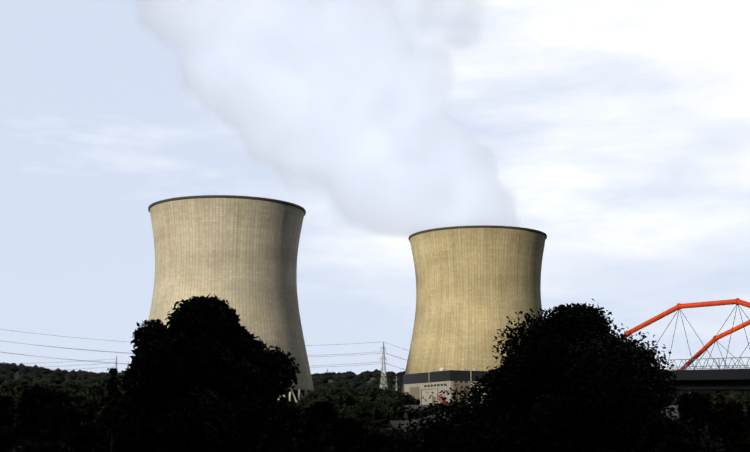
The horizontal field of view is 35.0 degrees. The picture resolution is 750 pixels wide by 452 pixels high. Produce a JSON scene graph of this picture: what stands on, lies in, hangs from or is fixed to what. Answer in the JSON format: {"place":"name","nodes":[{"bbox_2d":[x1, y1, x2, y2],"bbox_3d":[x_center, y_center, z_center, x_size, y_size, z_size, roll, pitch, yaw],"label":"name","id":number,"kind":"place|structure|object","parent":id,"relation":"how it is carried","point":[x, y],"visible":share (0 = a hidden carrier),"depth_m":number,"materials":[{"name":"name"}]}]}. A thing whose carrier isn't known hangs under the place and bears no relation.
{"place":"outdoors","nodes":[
{"label":"outdoors","id":0,"kind":"place"},
{"bbox_2d":[0,371,690,431],"bbox_3d":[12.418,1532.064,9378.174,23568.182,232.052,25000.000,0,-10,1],"label":"terrain","id":1,"kind":"structure","parent":0,"point":[394,422],"depth_m":361.85,"materials":[{"name":"green plant"}]},
{"bbox_2d":[0,380,11,394],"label":"tree","id":2,"kind":"object","parent":1,"relation":"on","point":[3,385],"depth_m":449.41,"materials":[{"name":"green plant"}]},
{"bbox_2d":[5,394,20,413],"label":"tree","id":3,"kind":"object","parent":1,"relation":"on","point":[15,401],"visible":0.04,"depth_m":261.86,"materials":[{"name":"green plant"}]},
{"bbox_2d":[1,379,31,399],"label":"tree","id":4,"kind":"object","parent":1,"relation":"on","point":[14,387],"visible":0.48,"depth_m":410.65,"materials":[{"name":"green plant"}]},
{"bbox_2d":[28,381,47,387],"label":"tree","id":5,"kind":"object","parent":1,"relation":"on","point":[41,384],"visible":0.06,"depth_m":466.65,"materials":[{"name":"green plant"}]},
{"bbox_2d":[14,384,75,441],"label":"tree","id":6,"kind":"object","parent":1,"relation":"on","point":[37,405],"visible":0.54,"depth_m":68.06,"materials":[{"name":"green plant"}]},
{"bbox_2d":[44,383,62,391],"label":"tree","id":7,"kind":"object","parent":1,"relation":"on","point":[55,386],"visible":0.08,"depth_m":462.62,"materials":[{"name":"green plant"}]},
{"bbox_2d":[62,382,84,396],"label":"tree","id":8,"kind":"object","parent":1,"relation":"on","point":[71,388],"visible":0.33,"depth_m":419.49,"materials":[{"name":"green plant"}]},
{"bbox_2d":[69,393,95,409],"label":"tree","id":9,"kind":"object","parent":1,"relation":"on","point":[77,399],"visible":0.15,"depth_m":259.84,"materials":[{"name":"green plant"}]},
{"bbox_2d":[75,383,106,396],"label":"tree","id":10,"kind":"object","parent":1,"relation":"on","point":[90,390],"visible":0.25,"depth_m":399.86,"materials":[{"name":"green plant"}]},
{"bbox_2d":[76,394,109,419],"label":"tree","id":11,"kind":"object","parent":1,"relation":"on","point":[94,405],"visible":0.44,"depth_m":249.32,"materials":[{"name":"green plant"}]},
{"bbox_2d":[93,378,126,396],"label":"tree","id":12,"kind":"object","parent":1,"relation":"on","point":[103,383],"visible":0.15,"depth_m":451.88,"materials":[{"name":"green plant"}]},
{"bbox_2d":[99,368,125,451],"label":"thin tree","id":13,"kind":"object","parent":1,"relation":"on","point":[112,409],"visible":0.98,"depth_m":88.71,"materials":[{"name":"green plant"}]},
{"bbox_2d":[92,293,306,451],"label":"tree","id":14,"kind":"object","parent":1,"relation":"on","point":[206,374],"visible":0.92,"depth_m":94.84,"materials":[{"name":"green plant"}]},
{"bbox_2d":[1,329,408,378],"bbox_3d":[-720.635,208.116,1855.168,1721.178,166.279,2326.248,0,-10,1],"label":"power lines","id":15,"kind":"object","parent":1,"relation":"on","point":[130,353],"visible":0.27,"depth_m":778.49,"materials":[{"name":"grey metal"}]},
{"bbox_2d":[148,195,313,402],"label":"cooling tower","id":16,"kind":"structure","parent":1,"relation":"on","point":[239,254],"depth_m":575.90,"materials":[{"name":"concrete"}]},
{"bbox_2d":[293,399,315,405],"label":"tree","id":17,"kind":"object","parent":1,"relation":"on","point":[305,402],"depth_m":311.80,"materials":[{"name":"green plant"}]},
{"bbox_2d":[293,400,340,451],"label":"tree","id":18,"kind":"object","parent":1,"relation":"on","point":[318,417],"visible":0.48,"depth_m":82.25,"materials":[{"name":"green plant"}]},
{"bbox_2d":[299,392,337,402],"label":"tree","id":19,"kind":"object","parent":1,"relation":"on","point":[315,395],"visible":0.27,"depth_m":415.48,"materials":[{"name":"green plant"}]},
{"bbox_2d":[308,387,332,393],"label":"tree","id":20,"kind":"object","parent":1,"relation":"on","point":[322,390],"visible":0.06,"depth_m":447.68,"materials":[{"name":"green plant"}]},
{"bbox_2d":[299,400,352,414],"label":"tree","id":21,"kind":"object","parent":1,"relation":"on","point":[338,406],"visible":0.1,"depth_m":277.07,"materials":[{"name":"green plant"}]},
{"bbox_2d":[318,387,372,405],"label":"tree","id":22,"kind":"object","parent":1,"relation":"on","point":[348,396],"visible":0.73,"depth_m":436.00,"materials":[{"name":"green plant"}]},
{"bbox_2d":[336,404,356,418],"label":"tree","id":23,"kind":"object","parent":1,"relation":"on","point":[342,413],"visible":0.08,"depth_m":270.12,"materials":[{"name":"green plant"}]},
{"bbox_2d":[0,362,694,404],"bbox_3d":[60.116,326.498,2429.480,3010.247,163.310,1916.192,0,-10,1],"label":"ridge forest","id":24,"kind":"object","parent":1,"relation":"on","point":[49,376],"visible":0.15,"depth_m":2353.09,"materials":[{"name":"green plant"}]},
{"bbox_2d":[345,398,392,428],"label":"tree","id":25,"kind":"object","parent":1,"relation":"on","point":[372,414],"visible":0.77,"depth_m":256.37,"materials":[{"name":"green plant"}]},
{"bbox_2d":[358,390,391,400],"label":"tree","id":26,"kind":"object","parent":1,"relation":"on","point":[374,395],"visible":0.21,"depth_m":453.25,"materials":[{"name":"green plant"}]},
{"bbox_2d":[367,426,394,439],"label":"tree","id":27,"kind":"object","parent":1,"relation":"on","point":[369,429],"visible":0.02,"depth_m":197.23,"materials":[{"name":"green plant"}]},
{"bbox_2d":[379,342,387,389],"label":"pylon","id":28,"kind":"object","parent":1,"relation":"on","point":[383,360],"visible":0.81,"depth_m":794.84,"materials":[{"name":"metal"}]},
{"bbox_2d":[359,387,408,404],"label":"tree","id":29,"kind":"object","parent":1,"relation":"on","point":[379,391],"visible":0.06,"depth_m":484.19,"materials":[{"name":"green plant"}]},
{"bbox_2d":[375,396,414,418],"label":"tree","id":30,"kind":"object","parent":1,"relation":"on","point":[395,408],"visible":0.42,"depth_m":307.87,"materials":[{"name":"green plant"}]},
{"bbox_2d":[381,427,410,438],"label":"tree","id":31,"kind":"object","parent":1,"relation":"on","point":[399,432],"depth_m":199.12,"materials":[{"name":"green plant"}]},
{"bbox_2d":[383,390,419,404],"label":"tree","id":32,"kind":"object","parent":1,"relation":"on","point":[410,399],"visible":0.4,"depth_m":482.13,"materials":[{"name":"green plant"}]},
{"bbox_2d":[406,408,436,413],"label":"tree","id":33,"kind":"object","parent":1,"relation":"on","point":[420,411],"depth_m":340.68,"materials":[{"name":"green plant"}]},
{"bbox_2d":[403,367,492,404],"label":"industrial building","id":34,"kind":"structure","parent":1,"relation":"on","point":[419,385],"depth_m":565.56,"materials":[{"name":"concrete"}]},
{"bbox_2d":[401,225,546,392],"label":"cooling tower","id":35,"kind":"structure","parent":1,"relation":"on","point":[476,285],"depth_m":655.54,"materials":[{"name":"concrete"}]},
{"bbox_2d":[394,298,729,451],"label":"tree","id":36,"kind":"object","parent":1,"relation":"on","point":[577,377],"visible":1,"depth_m":70.61,"materials":[{"name":"green plant"}]},
{"bbox_2d":[620,298,749,390],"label":"arch bridge","id":37,"kind":"structure","parent":1,"relation":"on","point":[718,378],"depth_m":152.81,"materials":[{"name":"orange paint"}]},
{"bbox_2d":[676,391,714,431],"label":"tree","id":38,"kind":"object","parent":1,"relation":"on","point":[698,404],"visible":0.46,"depth_m":91.66,"materials":[{"name":"green plant"}]},
{"bbox_2d":[678,391,731,415],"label":"tree","id":39,"kind":"object","parent":1,"relation":"on","point":[717,396],"visible":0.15,"depth_m":320.32,"materials":[{"name":"green plant"}]},
{"bbox_2d":[723,391,749,405],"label":"tree","id":40,"kind":"object","parent":1,"relation":"on","point":[741,398],"visible":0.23,"depth_m":343.29,"materials":[{"name":"green plant"}]},
{"bbox_2d":[743,397,749,412],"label":"tree","id":41,"kind":"object","parent":1,"relation":"on","point":[745,409],"visible":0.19,"depth_m":315.48,"materials":[{"name":"green plant"}]},
{"bbox_2d":[0,0,749,374],"label":"sky","id":42,"kind":"structure","parent":0,"point":[615,131],"materials":[{"name":"white"}]}
]}

